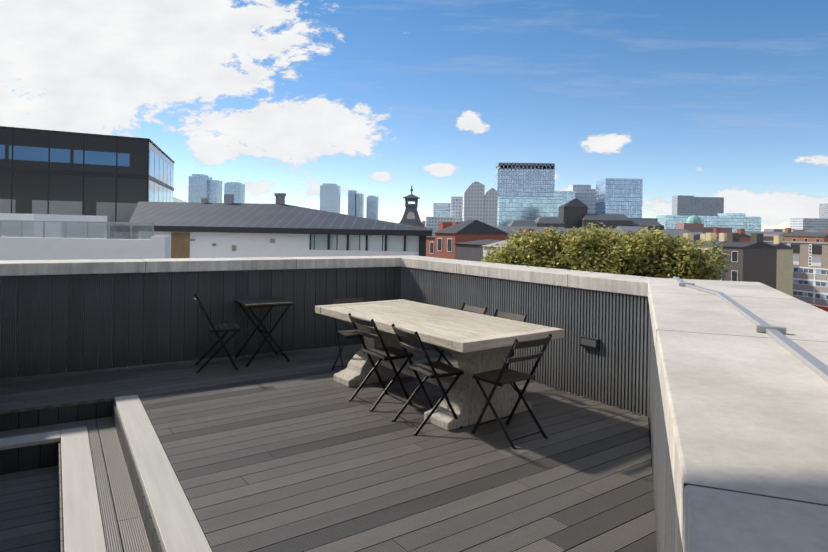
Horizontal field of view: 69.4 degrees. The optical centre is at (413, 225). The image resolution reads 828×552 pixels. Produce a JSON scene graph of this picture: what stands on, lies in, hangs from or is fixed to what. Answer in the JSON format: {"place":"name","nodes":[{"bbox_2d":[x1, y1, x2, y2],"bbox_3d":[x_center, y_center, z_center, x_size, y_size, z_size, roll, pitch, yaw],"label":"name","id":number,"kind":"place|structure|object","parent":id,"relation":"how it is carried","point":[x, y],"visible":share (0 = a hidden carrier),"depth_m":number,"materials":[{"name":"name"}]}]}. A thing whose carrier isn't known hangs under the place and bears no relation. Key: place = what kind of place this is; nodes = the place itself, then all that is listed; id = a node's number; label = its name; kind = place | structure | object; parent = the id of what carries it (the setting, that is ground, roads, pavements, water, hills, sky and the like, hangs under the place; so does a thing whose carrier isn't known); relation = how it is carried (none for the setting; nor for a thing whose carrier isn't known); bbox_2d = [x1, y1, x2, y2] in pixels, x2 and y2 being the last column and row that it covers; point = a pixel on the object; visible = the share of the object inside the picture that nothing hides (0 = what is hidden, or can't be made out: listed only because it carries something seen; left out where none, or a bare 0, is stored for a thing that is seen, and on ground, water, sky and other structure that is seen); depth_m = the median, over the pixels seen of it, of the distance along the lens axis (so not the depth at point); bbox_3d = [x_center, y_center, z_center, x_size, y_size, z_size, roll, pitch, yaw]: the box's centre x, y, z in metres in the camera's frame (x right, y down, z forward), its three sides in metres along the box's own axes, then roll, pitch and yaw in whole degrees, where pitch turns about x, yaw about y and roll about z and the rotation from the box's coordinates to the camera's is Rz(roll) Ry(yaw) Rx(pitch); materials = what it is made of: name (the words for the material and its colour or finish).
{"place":"outdoors","nodes":[
{"label":"outdoors","id":0,"kind":"place"},
{"bbox_2d":[0,213,169,260],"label":"white parapet","id":1,"kind":"structure","parent":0,"point":[45,248],"depth_m":21.27,"materials":[{"name":"white paint"}]},
{"bbox_2d":[1,221,151,238],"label":"glass balustrade","id":2,"kind":"object","parent":1,"relation":"on","point":[73,230],"visible":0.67,"depth_m":21.41,"materials":[{"name":"grey"}]},
{"bbox_2d":[0,220,153,238],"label":"balustrade rail","id":3,"kind":"object","parent":1,"relation":"on","point":[21,221],"visible":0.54,"depth_m":21.39,"materials":[{"name":"silver metal"}]},
{"bbox_2d":[0,128,185,238],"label":"dark glass building","id":4,"kind":"structure","parent":0,"point":[28,188],"depth_m":40.10,"materials":[{"name":"black"}]},
{"bbox_2d":[0,199,137,221],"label":"dark building blinds","id":5,"kind":"object","parent":4,"relation":"attached to","point":[125,211],"visible":0.48,"depth_m":40.06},
{"bbox_2d":[0,145,173,201],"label":"windows","id":6,"kind":"structure","parent":4,"relation":"in","point":[160,170],"depth_m":40.97,"materials":[{"name":"blue glass"}]},
{"bbox_2d":[0,126,174,221],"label":"dark building frames","id":7,"kind":"structure","parent":4,"relation":"on","point":[49,171],"depth_m":40.33,"materials":[{"name":"black metal"}]},
{"bbox_2d":[148,231,418,257],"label":"neighbour walls","id":8,"kind":"structure","parent":0,"point":[261,245],"depth_m":30.15,"materials":[{"name":"white paint"}]},
{"bbox_2d":[171,232,189,257],"bbox_3d":[-11.807,1.153,30.223,0.932,1.594,0.057,1,0,2],"label":"timber door","id":9,"kind":"structure","parent":8,"relation":"in","point":[180,246],"depth_m":30.20,"materials":[{"name":"brown wood"}]},
{"bbox_2d":[185,239,274,250],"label":"neighbour wall boxes","id":10,"kind":"object","parent":8,"relation":"attached to","point":[234,246],"visible":0.98,"depth_m":30.10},
{"bbox_2d":[129,202,433,230],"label":"lead roof","id":11,"kind":"structure","parent":8,"relation":"on","point":[222,214],"depth_m":31.94,"materials":[{"name":"grey metal"}]},
{"bbox_2d":[201,194,233,203],"bbox_3d":[-11.745,-1.488,35.781,1.806,0.749,0.450,1,0,2],"label":"roof clutter","id":12,"kind":"object","parent":11,"relation":"on","point":[228,198],"visible":0.64,"depth_m":35.54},
{"bbox_2d":[274,193,285,203],"bbox_3d":[-7.992,-1.464,35.753,0.720,0.900,0.720,1,0,2],"label":"roof vent cowl","id":13,"kind":"object","parent":11,"relation":"on","point":[280,198],"visible":0.83,"depth_m":35.50,"materials":[{"name":"silver metal"}]},
{"bbox_2d":[400,186,424,227],"bbox_3d":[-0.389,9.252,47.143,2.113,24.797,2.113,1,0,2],"label":"cupola","id":14,"kind":"object","parent":11,"relation":"on","point":[411,216],"visible":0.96,"depth_m":46.54,"materials":[{"name":"grey metal"}]},
{"bbox_2d":[154,226,431,255],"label":"trim","id":15,"kind":"structure","parent":8,"relation":"attached to","point":[422,234],"depth_m":29.64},
{"bbox_2d":[311,234,418,251],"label":"windows","id":16,"kind":"structure","parent":8,"relation":"in","point":[356,242],"depth_m":30.12,"materials":[{"name":"grey glass"}]},
{"bbox_2d":[188,174,378,219],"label":"distant towers","id":17,"kind":"structure","parent":0,"point":[203,186],"depth_m":1305.81,"materials":[{"name":"blue glass"}]},
{"bbox_2d":[0,0,827,231],"label":"sky","id":18,"kind":"structure","parent":0,"point":[728,99],"materials":[{"name":"blue"}]},
{"bbox_2d":[462,181,497,226],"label":"high-rise building","id":19,"kind":"structure","parent":0,"point":[478,205],"depth_m":518.56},
{"bbox_2d":[426,220,553,266],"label":"victorian blocks","id":20,"kind":"structure","parent":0,"point":[470,240],"depth_m":76.14,"materials":[{"name":"red brick"}]},
{"bbox_2d":[494,162,554,197],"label":"glass tower","id":21,"kind":"structure","parent":0,"point":[535,182],"materials":[{"name":"blue glass"}]},
{"bbox_2d":[481,226,587,269],"bbox_3d":[7.285,10.896,36.346,6.586,21.776,6.199,1,0,2],"label":"plane tree","id":22,"kind":"object","parent":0,"point":[522,249],"depth_m":35.38,"materials":[{"name":"green plant"}]},
{"bbox_2d":[528,221,662,277],"bbox_3d":[10.346,10.815,34.752,8.294,22.047,7.331,1,0,2],"label":"plane tree","id":23,"kind":"object","parent":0,"point":[585,241],"depth_m":33.57,"materials":[{"name":"green plant"}]},
{"bbox_2d":[595,178,642,217],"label":"glass tower","id":24,"kind":"structure","parent":0,"point":[619,196],"depth_m":515.11,"materials":[{"name":"blue glass"}]},
{"bbox_2d":[422,221,826,265],"bbox_3d":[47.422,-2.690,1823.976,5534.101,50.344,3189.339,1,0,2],"label":"distant rooftops","id":25,"kind":"object","parent":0,"point":[768,236],"visible":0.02,"depth_m":242.79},
{"bbox_2d":[593,225,711,278],"bbox_3d":[12.970,10.933,33.250,6.574,21.901,6.732,1,0,2],"label":"plane tree","id":26,"kind":"object","parent":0,"point":[649,242],"depth_m":31.82,"materials":[{"name":"green plant"}]},
{"bbox_2d":[656,238,731,280],"bbox_3d":[14.335,11.279,31.862,3.738,21.257,4.219,1,0,2],"label":"plane tree","id":27,"kind":"object","parent":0,"point":[716,256],"depth_m":30.72,"materials":[{"name":"green plant"}]},
{"bbox_3d":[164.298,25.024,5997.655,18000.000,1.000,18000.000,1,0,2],"label":"ground","id":28,"kind":"structure","parent":0,"visible":0},
{"bbox_2d":[433,203,450,216],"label":"building","id":29,"kind":"structure","parent":28,"relation":"on","point":[441,209],"depth_m":599.40,"materials":[{"name":"glass"}]},
{"bbox_2d":[426,197,462,227],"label":"white flats","id":30,"kind":"structure","parent":28,"relation":"on","point":[456,208],"depth_m":539.81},
{"bbox_2d":[497,191,574,226],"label":"glass block","id":31,"kind":"structure","parent":28,"relation":"on","point":[510,210],"depth_m":527.54,"materials":[{"name":"teal glass"}]},
{"bbox_2d":[568,185,595,213],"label":"white office block","id":32,"kind":"structure","parent":28,"relation":"on","point":[585,195],"depth_m":575.70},
{"bbox_2d":[507,198,663,229],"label":"rooftops","id":33,"kind":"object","parent":28,"relation":"on","point":[573,212],"depth_m":421.64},
{"bbox_2d":[656,213,760,232],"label":"distant glass building","id":34,"kind":"structure","parent":28,"relation":"on","point":[734,221],"depth_m":591.90,"materials":[{"name":"blue glass"}]},
{"bbox_2d":[676,212,806,232],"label":"dome building","id":35,"kind":"structure","parent":28,"relation":"on","point":[693,223],"depth_m":448.61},
{"bbox_2d":[672,195,827,218],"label":"slab blocks","id":36,"kind":"structure","parent":28,"relation":"on","point":[698,206],"depth_m":892.75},
{"bbox_2d":[683,228,827,295],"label":"buildings","id":37,"kind":"structure","parent":28,"relation":"on","point":[753,257],"depth_m":96.41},
{"bbox_2d":[763,241,827,311],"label":"apartment building","id":38,"kind":"structure","parent":28,"relation":"on","point":[810,274],"depth_m":156.21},
{"bbox_2d":[790,218,827,229],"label":"white blocks","id":39,"kind":"structure","parent":28,"relation":"on","point":[806,223],"depth_m":687.73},
{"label":"host building","id":40,"kind":"object","parent":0,"visible":0},
{"bbox_2d":[0,271,270,376],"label":"parapet wall","id":41,"kind":"structure","parent":40,"relation":"on","point":[98,320],"depth_m":6.57,"materials":[{"name":"wood"}]},
{"bbox_2d":[0,267,400,378],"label":"wall cladding","id":42,"kind":"structure","parent":41,"relation":"attached to","point":[301,324],"depth_m":6.97,"materials":[{"name":"grey wood"}]},
{"bbox_2d":[0,255,425,275],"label":"parapet coping","id":43,"kind":"object","parent":41,"relation":"on","point":[51,267],"visible":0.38,"depth_m":7.12,"materials":[{"name":"concrete"}]},
{"bbox_2d":[401,257,653,296],"bbox_3d":[1.182,0.554,7.083,0.550,0.130,4.480,1,0,-34],"label":"parapet coping","id":44,"kind":"object","parent":41,"relation":"on","point":[620,284],"visible":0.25,"depth_m":6.46,"materials":[{"name":"concrete"}]},
{"bbox_2d":[5,400,651,549],"bbox_3d":[-1.830,1.989,2.220,9.800,0.671,9.700,1,0,-31],"label":"deck substrate","id":45,"kind":"object","parent":40,"relation":"on","point":[130,449],"depth_m":5.07,"materials":[{"name":"black"}]},
{"bbox_2d":[0,465,58,551],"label":"floor boards","id":46,"kind":"object","parent":45,"relation":"on","point":[29,510],"depth_m":4.18,"materials":[{"name":"grey wood"}]},
{"bbox_2d":[0,400,163,551],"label":"step risers","id":47,"kind":"object","parent":46,"relation":"on","point":[49,454],"visible":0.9,"depth_m":4.89,"materials":[{"name":"black wood"}]},
{"bbox_2d":[0,395,211,551],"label":"coping","id":48,"kind":"object","parent":47,"relation":"on","point":[178,527],"visible":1,"depth_m":3.90,"materials":[{"name":"grey concrete"}]},
{"bbox_2d":[0,420,86,438],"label":"step tread","id":49,"kind":"object","parent":45,"relation":"on","point":[41,429],"visible":0.67,"depth_m":5.19,"materials":[{"name":"grey wood"}]},
{"bbox_2d":[86,417,150,551],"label":"boards","id":50,"kind":"object","parent":45,"relation":"on","point":[131,531],"visible":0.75,"depth_m":4.00,"materials":[{"name":"grey wood"}]},
{"bbox_2d":[0,341,656,551],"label":"deck boards","id":51,"kind":"object","parent":45,"relation":"on","point":[274,452],"visible":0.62,"depth_m":4.22,"materials":[{"name":"grey wood"}]},
{"bbox_2d":[194,294,240,372],"bbox_3d":[-2.252,1.208,6.811,0.491,0.834,0.415,1,0,-23],"label":"folding chair","id":52,"kind":"object","parent":51,"relation":"on","point":[226,328],"visible":0.96,"depth_m":6.69,"materials":[{"name":"metal"}]},
{"bbox_2d":[234,297,293,366],"bbox_3d":[-1.821,1.270,7.212,0.570,0.723,0.570,1,0,-31],"label":"bistro table","id":53,"kind":"object","parent":51,"relation":"on","point":[250,303],"visible":0.98,"depth_m":7.11,"materials":[{"name":"metal"}]},
{"bbox_2d":[331,296,365,370],"bbox_3d":[-0.659,1.236,6.672,0.415,0.834,0.491,1,0,-28],"label":"folding chair","id":54,"kind":"object","parent":51,"relation":"on","point":[346,334],"visible":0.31,"depth_m":6.64,"materials":[{"name":"metal"}]},
{"bbox_2d":[348,313,412,411],"bbox_3d":[-0.315,1.242,5.579,0.491,0.834,0.415,1,0,-36],"label":"folding chair","id":55,"kind":"object","parent":51,"relation":"on","point":[389,353],"visible":0.92,"depth_m":5.51,"materials":[{"name":"metal"}]},
{"bbox_2d":[392,323,463,435],"bbox_3d":[0.105,1.249,4.984,0.491,0.834,0.415,1,0,-29],"label":"folding chair","id":56,"kind":"object","parent":51,"relation":"on","point":[437,369],"visible":0.92,"depth_m":4.90,"materials":[{"name":"metal"}]},
{"bbox_2d":[315,299,563,430],"bbox_3d":[0.116,1.275,5.880,1.180,0.767,2.420,1,0,-37],"label":"dining table","id":57,"kind":"object","parent":51,"relation":"on","point":[472,343],"visible":0.71,"depth_m":5.28,"materials":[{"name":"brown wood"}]},
{"bbox_2d":[427,303,487,382],"bbox_3d":[0.449,1.255,6.240,0.491,0.834,0.415,1,0,-30],"label":"folding chair","id":58,"kind":"object","parent":51,"relation":"on","point":[479,310],"visible":0.19,"depth_m":6.37,"materials":[{"name":"metal"}]},
{"bbox_2d":[493,309,526,395],"bbox_3d":[0.774,1.261,5.775,0.491,0.834,0.415,1,0,-37],"label":"chair frame","id":59,"kind":"object","parent":51,"relation":"on","point":[512,316],"visible":0.15,"depth_m":5.87,"materials":[{"name":"metal"}]},
{"bbox_2d":[471,334,551,448],"bbox_3d":[0.773,1.261,4.749,0.415,0.834,0.491,1,0,-39],"label":"folding chair","id":60,"kind":"object","parent":51,"relation":"on","point":[504,375],"visible":1,"depth_m":4.71,"materials":[{"name":"metal"}]},
{"bbox_2d":[407,342,640,415],"bbox_3d":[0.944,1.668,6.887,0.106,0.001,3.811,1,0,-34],"label":"skirting board","id":61,"kind":"object","parent":51,"relation":"on","point":[556,388],"visible":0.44,"depth_m":5.89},
{"bbox_2d":[447,272,648,415],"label":"wall cladding","id":62,"kind":"structure","parent":51,"relation":"on","point":[602,343],"depth_m":5.70,"materials":[{"name":"black metal"}]},
{"bbox_2d":[400,267,650,420],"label":"cladding ribs","id":63,"kind":"object","parent":62,"relation":"attached to","point":[447,290],"visible":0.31,"depth_m":6.06,"materials":[{"name":"grey metal"}]},
{"bbox_2d":[580,335,599,349],"bbox_3d":[1.713,1.136,5.817,0.051,0.100,0.220,1,0,-34],"label":"wall socket","id":64,"kind":"object","parent":62,"relation":"attached to","point":[597,340],"depth_m":5.77,"materials":[{"name":"grey plastic"}]},
{"bbox_2d":[581,338,595,346],"bbox_3d":[1.690,1.136,5.801,0.004,0.060,0.180,1,0,-34],"label":"socket plate","id":65,"kind":"object","parent":64,"relation":"attached to","point":[588,342],"depth_m":5.80,"materials":[{"name":"grey metal"}]},
{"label":"wall","id":66,"kind":"structure","parent":40,"relation":"on"},
{"bbox_2d":[649,323,682,551],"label":"wall cladding","id":67,"kind":"structure","parent":66,"relation":"attached to","point":[668,536],"depth_m":2.77,"materials":[{"name":"grey concrete"}]},
{"bbox_2d":[647,277,827,551],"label":"wall coping","id":68,"kind":"object","parent":66,"relation":"on","point":[743,412],"depth_m":1.52,"materials":[{"name":"concrete"}]},
{"bbox_2d":[141,259,827,551],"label":"coping joints","id":69,"kind":"object","parent":68,"relation":"on","point":[685,484],"visible":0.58,"depth_m":1.09,"materials":[{"name":"grey concrete"}]},
{"bbox_2d":[673,277,827,381],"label":"cable conduit","id":70,"kind":"object","parent":68,"relation":"on","point":[810,361],"visible":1,"depth_m":2.69,"materials":[{"name":"grey metal"}]}
]}

